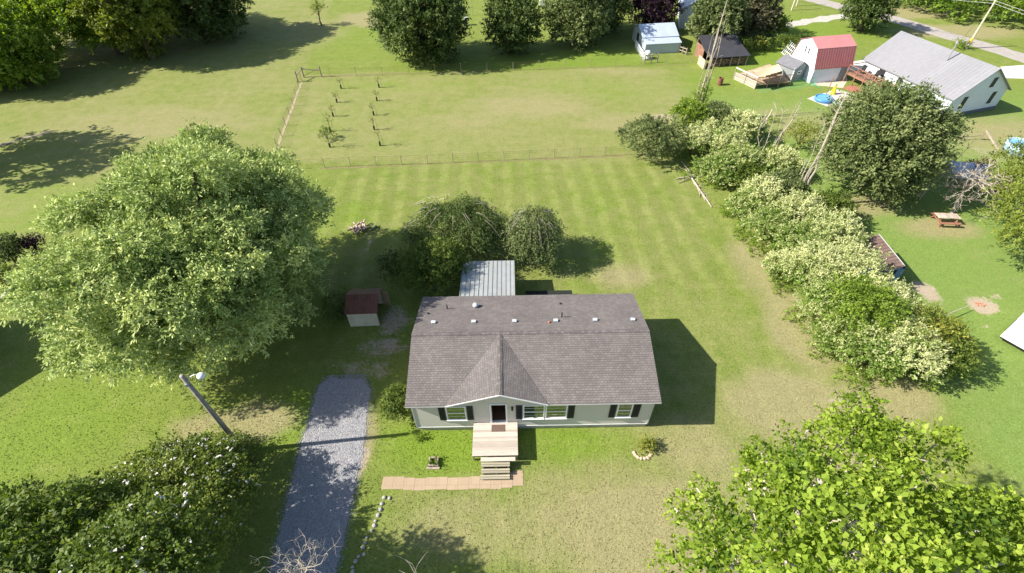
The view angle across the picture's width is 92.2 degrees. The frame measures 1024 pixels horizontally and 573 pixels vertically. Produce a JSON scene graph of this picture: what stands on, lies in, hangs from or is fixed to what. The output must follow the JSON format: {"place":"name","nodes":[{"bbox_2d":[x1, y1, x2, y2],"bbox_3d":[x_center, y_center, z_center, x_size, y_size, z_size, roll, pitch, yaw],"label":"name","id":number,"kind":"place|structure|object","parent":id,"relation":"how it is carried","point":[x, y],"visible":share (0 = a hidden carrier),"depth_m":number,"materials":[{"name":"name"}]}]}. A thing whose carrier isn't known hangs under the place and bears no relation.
{"place":"outdoors","nodes":[
{"label":"outdoors","id":0,"kind":"place"},
{"bbox_2d":[262,374,376,572],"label":"gravel driveway","id":1,"kind":"structure","parent":0,"point":[307,461],"depth_m":28.38,"materials":[{"name":"gravel"}]},
{"bbox_2d":[0,0,1023,572],"bbox_3d":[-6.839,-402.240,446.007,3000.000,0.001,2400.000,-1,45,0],"label":"ground","id":2,"kind":"structure","parent":0,"point":[96,108],"depth_m":41.45,"materials":[{"name":"green plant"}]},
{"bbox_2d":[0,264,23,290],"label":"shrub","id":3,"kind":"object","parent":2,"relation":"on","point":[4,268],"visible":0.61,"depth_m":39.41,"materials":[{"name":"green plant"}]},
{"bbox_2d":[0,231,27,264],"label":"shrub","id":4,"kind":"object","parent":2,"relation":"on","point":[6,248],"visible":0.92,"depth_m":40.91,"materials":[{"name":"green plant"}]},
{"bbox_2d":[11,231,47,255],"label":"shrub","id":5,"kind":"object","parent":2,"relation":"on","point":[32,241],"visible":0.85,"depth_m":41.89,"materials":[{"name":"green plant"}]},
{"bbox_2d":[0,0,67,91],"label":"broadleaf tree","id":6,"kind":"object","parent":2,"relation":"on","point":[26,43],"visible":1,"depth_m":65.25,"materials":[{"name":"green plant"}]},
{"bbox_2d":[0,474,101,567],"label":"shrub","id":7,"kind":"object","parent":2,"relation":"on","point":[40,485],"visible":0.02,"depth_m":25.57,"materials":[{"name":"green plant"}]},
{"bbox_2d":[20,0,150,54],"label":"broadleaf tree","id":8,"kind":"object","parent":2,"relation":"on","point":[64,23],"visible":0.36,"depth_m":69.94,"materials":[{"name":"green plant"}]},
{"bbox_2d":[0,468,193,572],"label":"broadleaf tree","id":9,"kind":"object","parent":2,"relation":"on","point":[50,520],"visible":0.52,"depth_m":19.97,"materials":[{"name":"green plant"}]},
{"bbox_2d":[62,0,184,62],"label":"broadleaf tree","id":10,"kind":"object","parent":2,"relation":"on","point":[120,13],"visible":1,"depth_m":69.34,"materials":[{"name":"green plant"}]},
{"bbox_2d":[42,481,235,572],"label":"flowering tree","id":11,"kind":"object","parent":2,"relation":"on","point":[146,538],"visible":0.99,"depth_m":18.33,"materials":[{"name":"green plant"}]},
{"bbox_2d":[53,429,269,572],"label":"flowering bush","id":12,"kind":"object","parent":2,"relation":"on","point":[185,463],"visible":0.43,"depth_m":24.26,"materials":[{"name":"green plant"}]},
{"bbox_2d":[0,116,337,395],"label":"broadleaf tree","id":13,"kind":"object","parent":2,"relation":"on","point":[190,253],"visible":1,"depth_m":27.38,"materials":[{"name":"green plant"}]},
{"bbox_2d":[155,0,255,45],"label":"broadleaf tree","id":14,"kind":"object","parent":2,"relation":"on","point":[215,18],"visible":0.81,"depth_m":77.39,"materials":[{"name":"green plant"}]},
{"bbox_2d":[179,372,236,439],"bbox_3d":[-15.759,7.106,26.992,1.158,7.850,0.398,-6,45,-5],"label":"lamp pole","id":15,"kind":"object","parent":2,"relation":"on","point":[205,404],"visible":0.94,"depth_m":25.66,"materials":[{"name":"grey metal"}]},
{"bbox_2d":[197,422,250,475],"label":"shrub","id":16,"kind":"object","parent":2,"relation":"on","point":[223,433],"visible":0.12,"depth_m":28.66,"materials":[{"name":"green plant"}]},
{"bbox_2d":[222,431,266,472],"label":"evergreen bush","id":17,"kind":"object","parent":2,"relation":"on","point":[246,439],"visible":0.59,"depth_m":27.43,"materials":[{"name":"green plant"}]},
{"bbox_2d":[252,524,343,572],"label":"dead tree","id":18,"kind":"object","parent":2,"relation":"on","point":[302,568],"visible":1,"depth_m":19.07,"materials":[{"name":"wood"}]},
{"bbox_2d":[318,284,347,325],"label":"shrub","id":19,"kind":"object","parent":2,"relation":"on","point":[334,303],"visible":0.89,"depth_m":36.25,"materials":[{"name":"green plant"}]},
{"bbox_2d":[347,219,376,233],"bbox_3d":[-13.772,-5.337,44.623,2.201,0.668,2.048,18,48,18],"label":"wood pile","id":20,"kind":"object","parent":2,"relation":"on","point":[357,228],"visible":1,"depth_m":44.52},
{"bbox_2d":[344,288,390,326],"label":"metal shed","id":21,"kind":"structure","parent":2,"relation":"on","point":[361,307],"depth_m":35.88,"materials":[{"name":"metal"}]},
{"bbox_2d":[375,246,410,281],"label":"shrub","id":22,"kind":"object","parent":2,"relation":"on","point":[389,265],"visible":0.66,"depth_m":39.30,"materials":[{"name":"green plant"}]},
{"bbox_2d":[378,382,412,422],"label":"shrub","id":23,"kind":"object","parent":2,"relation":"on","point":[394,400],"visible":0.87,"depth_m":29.67,"materials":[{"name":"green plant"}]},
{"bbox_2d":[364,0,474,69],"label":"broadleaf tree","id":24,"kind":"object","parent":2,"relation":"on","point":[417,34],"visible":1,"depth_m":67.79,"materials":[{"name":"green plant"}]},
{"bbox_2d":[390,234,476,296],"bbox_3d":[-6.173,-1.608,37.271,6.200,5.548,5.982,31,53,28],"label":"shrub","id":25,"kind":"object","parent":2,"relation":"on","point":[433,260],"visible":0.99,"depth_m":36.33,"materials":[{"name":"green plant"}]},
{"bbox_2d":[381,471,522,490],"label":"paver path","id":26,"kind":"structure","parent":2,"relation":"on","point":[454,483],"depth_m":28.05,"materials":[{"name":"concrete"}]},
{"bbox_2d":[400,191,515,266],"bbox_3d":[-4.444,-4.633,40.427,9.930,5.367,7.917,-1,45,0],"label":"weeping tree","id":27,"kind":"object","parent":2,"relation":"on","point":[485,230],"visible":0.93,"depth_m":39.47,"materials":[{"name":"green plant"}]},
{"bbox_2d":[296,146,630,167],"bbox_3d":[-4.945,-13.839,52.586,35.631,1.267,0.231,-3,45,-2],"label":"wire fence","id":28,"kind":"object","parent":2,"relation":"on","point":[464,155],"visible":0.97,"depth_m":52.53,"materials":[{"name":"metal"}]},
{"bbox_2d":[320,155,623,168],"bbox_3d":[-3.983,-13.361,52.907,32.951,0.006,0.435,-3,45,-2],"label":"trodden line","id":29,"kind":"object","parent":2,"relation":"on","point":[476,162],"visible":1,"depth_m":52.93,"materials":[{"name":"plant"}]},
{"bbox_2d":[459,260,514,295],"bbox_3d":[-1.780,0.365,37.115,3.989,2.655,4.520,-1,45,0],"label":"patio cover","id":30,"kind":"object","parent":2,"relation":"on","point":[490,278],"visible":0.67,"depth_m":36.35,"materials":[{"name":"metal"}]},
{"bbox_2d":[294,54,692,81],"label":"wire fence","id":31,"kind":"object","parent":2,"relation":"on","point":[301,70],"visible":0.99,"depth_m":69.74,"materials":[{"name":"metal"}]},
{"bbox_2d":[472,422,517,479],"bbox_3d":[-0.976,9.662,28.953,2.640,0.900,3.162,-1,45,0],"label":"porch","id":32,"kind":"object","parent":2,"relation":"on","point":[490,448],"visible":0.99,"depth_m":28.62,"materials":[{"name":"brown wood"}]},
{"bbox_2d":[320,64,687,75],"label":"trodden line","id":33,"kind":"object","parent":2,"relation":"on","point":[503,70],"visible":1,"depth_m":70.79,"materials":[{"name":"plant"}]},
{"bbox_2d":[479,0,546,56],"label":"broadleaf tree","id":34,"kind":"object","parent":2,"relation":"on","point":[512,26],"visible":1,"depth_m":71.53,"materials":[{"name":"green plant"}]},
{"bbox_2d":[498,203,568,267],"bbox_3d":[1.796,-4.061,39.977,5.958,5.037,6.129,-1,45,0],"label":"weeping tree","id":35,"kind":"object","parent":2,"relation":"on","point":[533,228],"visible":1,"depth_m":38.57,"materials":[{"name":"green plant"}]},
{"bbox_2d":[526,290,571,294],"bbox_3d":[2.874,1.387,37.535,3.600,0.500,2.550,-1,45,0],"label":"back porch","id":36,"kind":"object","parent":2,"relation":"on","point":[555,292],"visible":0.23,"depth_m":38.10,"materials":[{"name":"grey wood"}]},
{"bbox_2d":[537,0,616,52],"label":"broadleaf tree","id":37,"kind":"object","parent":2,"relation":"on","point":[581,16],"visible":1,"depth_m":72.98,"materials":[{"name":"green plant"}]},
{"bbox_2d":[592,0,633,38],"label":"broadleaf tree","id":38,"kind":"object","parent":2,"relation":"on","point":[622,8],"visible":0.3,"depth_m":77.63,"materials":[{"name":"green plant"}]},
{"bbox_2d":[636,432,658,453],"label":"shrub","id":39,"kind":"object","parent":2,"relation":"on","point":[647,444],"visible":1,"depth_m":28.99,"materials":[{"name":"green plant"}]},
{"bbox_2d":[614,112,688,161],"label":"shrub","id":40,"kind":"object","parent":2,"relation":"on","point":[647,126],"visible":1,"depth_m":50.75,"materials":[{"name":"green plant"}]},
{"bbox_2d":[632,22,681,53],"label":"shed","id":41,"kind":"structure","parent":2,"relation":"on","point":[654,38],"depth_m":74.65,"materials":[{"name":"metal"}]},
{"bbox_2d":[627,0,687,23],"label":"broadleaf tree","id":42,"kind":"object","parent":2,"relation":"on","point":[654,12],"visible":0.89,"depth_m":78.97,"materials":[{"name":"purple plant"}]},
{"bbox_2d":[668,95,708,129],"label":"shrub","id":43,"kind":"object","parent":2,"relation":"on","point":[688,110],"visible":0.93,"depth_m":53.85,"materials":[{"name":"green plant"}]},
{"bbox_2d":[676,158,711,206],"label":"fallen branches","id":44,"kind":"object","parent":2,"relation":"on","point":[697,186],"visible":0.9,"depth_m":49.37,"materials":[{"name":"brown wood"}]},
{"bbox_2d":[679,123,714,153],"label":"shrub","id":45,"kind":"object","parent":2,"relation":"on","point":[696,139],"visible":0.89,"depth_m":51.55,"materials":[{"name":"green plant"}]},
{"bbox_2d":[689,116,725,147],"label":"shrub","id":46,"kind":"object","parent":2,"relation":"on","point":[711,123],"visible":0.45,"depth_m":52.94,"materials":[{"name":"green plant"}]},
{"bbox_2d":[690,1,727,117],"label":"utility pole","id":47,"kind":"object","parent":2,"relation":"on","point":[703,93],"visible":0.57,"depth_m":55.39,"materials":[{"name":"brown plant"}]},
{"bbox_2d":[690,149,740,185],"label":"shrub","id":48,"kind":"object","parent":2,"relation":"on","point":[719,158],"visible":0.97,"depth_m":47.98,"materials":[{"name":"green plant"}]},
{"bbox_2d":[684,0,753,45],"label":"broadleaf tree","id":49,"kind":"object","parent":2,"relation":"on","point":[705,19],"visible":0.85,"depth_m":72.46,"materials":[{"name":"green plant"}]},
{"bbox_2d":[698,99,742,127],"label":"shrub","id":50,"kind":"object","parent":2,"relation":"on","point":[716,108],"visible":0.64,"depth_m":54.92,"materials":[{"name":"green plant"}]},
{"bbox_2d":[694,33,750,66],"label":"woodshed","id":51,"kind":"object","parent":2,"relation":"on","point":[732,46],"visible":0.88,"depth_m":71.40,"materials":[{"name":"grey wood"}]},
{"bbox_2d":[702,124,748,157],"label":"shrub","id":52,"kind":"object","parent":2,"relation":"on","point":[718,139],"visible":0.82,"depth_m":50.77,"materials":[{"name":"green plant"}]},
{"bbox_2d":[709,57,744,66],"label":"firewood stack","id":53,"kind":"object","parent":2,"relation":"on","point":[727,61],"visible":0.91,"depth_m":70.65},
{"bbox_2d":[724,190,760,227],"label":"shrub","id":54,"kind":"object","parent":2,"relation":"on","point":[744,205],"visible":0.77,"depth_m":44.28,"materials":[{"name":"green plant"}]},
{"bbox_2d":[721,141,766,177],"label":"shrub","id":55,"kind":"object","parent":2,"relation":"on","point":[751,151],"visible":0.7,"depth_m":49.05,"materials":[{"name":"green plant"}]},
{"bbox_2d":[722,108,768,139],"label":"shrub","id":56,"kind":"object","parent":2,"relation":"on","point":[744,122],"visible":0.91,"depth_m":53.19,"materials":[{"name":"green plant"}]},
{"bbox_2d":[729,158,770,190],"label":"shrub","id":57,"kind":"object","parent":2,"relation":"on","point":[752,170],"visible":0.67,"depth_m":47.18,"materials":[{"name":"green plant"}]},
{"bbox_2d":[725,0,784,41],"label":"broadleaf tree","id":58,"kind":"object","parent":2,"relation":"on","point":[760,9],"visible":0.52,"depth_m":74.48,"materials":[{"name":"green plant"}]},
{"bbox_2d":[735,171,789,210],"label":"shrub","id":59,"kind":"object","parent":2,"relation":"on","point":[774,194],"visible":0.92,"depth_m":43.85,"materials":[{"name":"green plant"}]},
{"bbox_2d":[733,64,793,88],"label":"fenced deck","id":60,"kind":"structure","parent":2,"relation":"on","point":[751,78],"depth_m":65.85,"materials":[{"name":"brown wood"}]},
{"bbox_2d":[753,64,781,76],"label":"shade sail","id":61,"kind":"object","parent":60,"relation":"attached to","point":[767,70],"visible":1,"depth_m":65.20,"materials":[{"name":"beige fabric"}]},
{"bbox_2d":[741,203,792,247],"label":"shrub","id":62,"kind":"object","parent":2,"relation":"on","point":[762,221],"visible":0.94,"depth_m":41.36,"materials":[{"name":"green plant"}]},
{"bbox_2d":[754,12,792,40],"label":"broadleaf tree","id":63,"kind":"object","parent":2,"relation":"on","point":[782,25],"visible":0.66,"depth_m":75.69,"materials":[{"name":"green plant"}]},
{"bbox_2d":[756,96,801,170],"bbox_3d":[25.611,-15.313,48.596,3.124,8.383,3.281,-1,45,0],"label":"dead tree","id":64,"kind":"object","parent":2,"relation":"on","point":[774,143],"visible":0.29,"depth_m":48.72,"materials":[{"name":"wood"}]},
{"bbox_2d":[755,143,804,173],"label":"shrub","id":65,"kind":"object","parent":2,"relation":"on","point":[787,157],"visible":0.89,"depth_m":48.15,"materials":[{"name":"green plant"}]},
{"bbox_2d":[761,245,803,281],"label":"shrub","id":66,"kind":"object","parent":2,"relation":"on","point":[781,267],"visible":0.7,"depth_m":38.55,"materials":[{"name":"green plant"}]},
{"bbox_2d":[758,166,812,201],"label":"shrub","id":67,"kind":"object","parent":2,"relation":"on","point":[791,182],"visible":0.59,"depth_m":44.38,"materials":[{"name":"green plant"}]},
{"bbox_2d":[776,54,807,81],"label":"shed","id":68,"kind":"structure","parent":2,"relation":"on","point":[788,65],"depth_m":66.33,"materials":[{"name":"grey"}]},
{"bbox_2d":[768,188,833,234],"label":"shrub","id":69,"kind":"object","parent":2,"relation":"on","point":[802,202],"visible":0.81,"depth_m":41.61,"materials":[{"name":"green plant"}]},
{"bbox_2d":[769,219,832,258],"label":"shrub","id":70,"kind":"object","parent":2,"relation":"on","point":[800,229],"visible":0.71,"depth_m":39.70,"materials":[{"name":"green plant"}]},
{"bbox_2d":[779,117,825,150],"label":"shrub","id":71,"kind":"object","parent":2,"relation":"on","point":[801,131],"visible":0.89,"depth_m":52.37,"materials":[{"name":"green plant"}]},
{"bbox_2d":[777,238,855,289],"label":"shrub","id":72,"kind":"object","parent":2,"relation":"on","point":[805,253],"visible":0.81,"depth_m":36.54,"materials":[{"name":"green plant"}]},
{"bbox_2d":[661,115,977,391],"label":"hedge weeds","id":73,"kind":"object","parent":2,"relation":"on","point":[850,368],"visible":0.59,"depth_m":36.62,"materials":[{"name":"green plant"}]},
{"bbox_2d":[787,99,851,208],"bbox_3d":[26.224,-11.273,42.827,2.020,10.721,1.981,-20,48,-18],"label":"dead tree","id":74,"kind":"object","parent":2,"relation":"on","point":[816,160],"visible":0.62,"depth_m":42.83,"materials":[{"name":"brown wood"}]},
{"bbox_2d":[791,34,856,82],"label":"barn","id":75,"kind":"structure","parent":2,"relation":"on","point":[826,58],"depth_m":64.97,"materials":[{"name":"white"}]},
{"bbox_2d":[790,274,867,328],"bbox_3d":[22.266,1.174,35.156,5.104,3.880,4.680,-1,45,0],"label":"shrub","id":76,"kind":"object","parent":2,"relation":"on","point":[819,305],"visible":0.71,"depth_m":34.44,"materials":[{"name":"green plant"}]},
{"bbox_2d":[800,187,864,229],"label":"shrub","id":77,"kind":"object","parent":2,"relation":"on","point":[834,199],"visible":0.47,"depth_m":42.70,"materials":[{"name":"green plant"}]},
{"bbox_2d":[642,380,1023,572],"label":"broadleaf tree","id":78,"kind":"object","parent":2,"relation":"on","point":[814,530],"visible":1,"depth_m":13.63,"materials":[{"name":"green plant"}]},
{"bbox_2d":[803,309,869,364],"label":"shrub","id":79,"kind":"object","parent":2,"relation":"on","point":[832,329],"visible":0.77,"depth_m":32.88,"materials":[{"name":"green plant"}]},
{"bbox_2d":[804,205,873,259],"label":"shrub","id":80,"kind":"object","parent":2,"relation":"on","point":[830,226],"visible":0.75,"depth_m":39.07,"materials":[{"name":"green plant"}]},
{"bbox_2d":[814,237,893,305],"bbox_3d":[25.517,-1.023,36.690,5.678,4.768,5.803,-1,45,0],"label":"shrub","id":81,"kind":"object","parent":2,"relation":"on","point":[864,263],"visible":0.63,"depth_m":35.81,"materials":[{"name":"green plant"}]},
{"bbox_2d":[818,270,916,345],"bbox_3d":[24.008,1.689,33.795,6.217,5.020,5.608,-1,45,0],"label":"shrub","id":82,"kind":"object","parent":2,"relation":"on","point":[875,298],"visible":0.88,"depth_m":32.72,"materials":[{"name":"green plant"}]},
{"bbox_2d":[843,62,896,89],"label":"raised deck","id":83,"kind":"structure","parent":2,"relation":"on","point":[861,76],"depth_m":64.55,"materials":[{"name":"brown wood"}]},
{"bbox_2d":[838,0,904,34],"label":"broadleaf tree","id":84,"kind":"object","parent":2,"relation":"on","point":[864,13],"visible":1,"depth_m":77.65,"materials":[{"name":"green plant"}]},
{"bbox_2d":[837,314,920,382],"bbox_3d":[23.846,4.184,32.292,5.161,3.590,4.266,-24,49,-21],"label":"shrub","id":85,"kind":"object","parent":2,"relation":"on","point":[877,349],"visible":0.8,"depth_m":31.40,"materials":[{"name":"green plant"}]},
{"bbox_2d":[853,234,907,285],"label":"open shed","id":86,"kind":"structure","parent":2,"relation":"on","point":[892,259],"depth_m":38.38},
{"bbox_2d":[862,172,922,210],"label":"shrub","id":87,"kind":"object","parent":2,"relation":"on","point":[898,191],"visible":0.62,"depth_m":44.08,"materials":[{"name":"green plant"}]},
{"bbox_2d":[809,71,977,196],"bbox_3d":[34.009,-13.662,44.840,12.467,11.066,12.069,-1,45,0],"label":"broadleaf tree","id":88,"kind":"object","parent":2,"relation":"on","point":[907,125],"visible":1,"depth_m":42.35,"materials":[{"name":"green plant"}]},
{"bbox_2d":[850,273,939,329],"bbox_3d":[26.249,1.418,34.637,4.843,4.167,5.155,-1,45,0],"label":"shrub","id":89,"kind":"object","parent":2,"relation":"on","point":[904,293],"visible":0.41,"depth_m":33.65,"materials":[{"name":"green plant"}]},
{"bbox_2d":[868,313,954,384],"bbox_3d":[25.564,4.231,31.878,5.270,4.065,5.232,-1,45,0],"label":"shrub","id":90,"kind":"object","parent":2,"relation":"on","point":[927,354],"visible":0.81,"depth_m":30.79,"materials":[{"name":"green plant"}]},
{"bbox_2d":[898,301,980,369],"bbox_3d":[27.847,3.358,32.676,4.698,4.128,4.592,-1,45,0],"label":"shrub","id":91,"kind":"object","parent":2,"relation":"on","point":[944,321],"visible":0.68,"depth_m":31.89,"materials":[{"name":"green plant"}]},
{"bbox_2d":[930,212,961,227],"bbox_3d":[38.971,-6.050,44.264,1.900,0.785,1.720,3,45,4],"label":"picnic table","id":92,"kind":"object","parent":2,"relation":"on","point":[953,216],"visible":1,"depth_m":43.91,"materials":[{"name":"red wood"}]},
{"bbox_2d":[912,326,988,379],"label":"shrub","id":93,"kind":"object","parent":2,"relation":"on","point":[974,359],"visible":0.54,"depth_m":31.03,"materials":[{"name":"green plant"}]},
{"bbox_2d":[903,0,1023,23],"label":"woodland edge","id":94,"kind":"object","parent":2,"relation":"on","point":[951,5],"visible":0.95,"depth_m":81.37,"materials":[{"name":"green plant"}]},
{"bbox_2d":[941,161,993,189],"bbox_3d":[44.709,-10.819,48.263,3.900,1.750,2.500,5,45,6],"label":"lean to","id":95,"kind":"object","parent":2,"relation":"on","point":[965,165],"visible":0.33,"depth_m":48.08,"materials":[{"name":"blue wood"}]},
{"bbox_2d":[932,150,1016,220],"bbox_3d":[41.730,-9.717,44.094,8.639,6.829,8.375,-1,45,0],"label":"dead tree","id":96,"kind":"object","parent":2,"relation":"on","point":[980,184],"visible":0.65,"depth_m":43.52,"materials":[{"name":"wood"}]},
{"bbox_2d":[973,130,1023,254],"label":"broadleaf tree","id":97,"kind":"object","parent":2,"relation":"on","point":[1015,223],"visible":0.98,"depth_m":39.37,"materials":[{"name":"green plant"}]},
{"bbox_2d":[1000,313,1023,350],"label":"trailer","id":98,"kind":"object","parent":2,"relation":"on","point":[1013,334],"visible":1,"depth_m":33.78,"materials":[{"name":"metal"}]},
{"bbox_2d":[1001,65,1023,78],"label":"concrete drive","id":99,"kind":"structure","parent":2,"relation":"on","point":[1013,71],"depth_m":68.27,"materials":[{"name":"concrete"}]},
{"bbox_2d":[405,293,661,429],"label":"house","id":100,"kind":"structure","parent":0,"point":[557,361],"depth_m":29.50,"materials":[{"name":"grey"}]},
{"bbox_2d":[445,406,467,420],"bbox_3d":[-3.283,7.492,28.975,1.260,1.510,0.099,-1,45,0],"label":"window","id":101,"kind":"structure","parent":100,"relation":"in","point":[453,413],"depth_m":28.95,"materials":[{"name":"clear glass"}]},
{"bbox_2d":[522,405,544,419],"bbox_3d":[1.286,7.414,28.975,1.360,1.510,0.099,-1,45,0],"label":"window","id":102,"kind":"structure","parent":100,"relation":"in","point":[530,412],"depth_m":28.97,"materials":[{"name":"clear glass"}]},
{"bbox_2d":[544,405,567,419],"bbox_3d":[2.606,7.392,28.975,1.360,1.510,0.099,-1,45,0],"label":"window","id":103,"kind":"structure","parent":100,"relation":"in","point":[551,412],"depth_m":29.07,"materials":[{"name":"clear glass"}]},
{"bbox_2d":[614,404,633,418],"bbox_3d":[6.615,7.324,28.975,0.980,1.510,0.099,-1,45,0],"label":"window","id":104,"kind":"structure","parent":100,"relation":"in","point":[624,410],"depth_m":29.05,"materials":[{"name":"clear glass"}]},
{"bbox_2d":[678,0,704,28],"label":"house","id":105,"kind":"structure","parent":0,"point":[683,17],"depth_m":81.32,"materials":[{"name":"white"}]},
{"bbox_2d":[787,14,847,26],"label":"farm track","id":106,"kind":"structure","parent":0,"point":[816,19],"depth_m":84.76,"materials":[{"name":"gravel"}]},
{"bbox_2d":[805,0,1023,62],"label":"country road","id":107,"kind":"structure","parent":0,"point":[993,48],"depth_m":79.02,"materials":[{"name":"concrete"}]},
{"bbox_2d":[862,31,1011,117],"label":"house","id":108,"kind":"structure","parent":0,"point":[969,84],"depth_m":59.25,"materials":[{"name":"white"}]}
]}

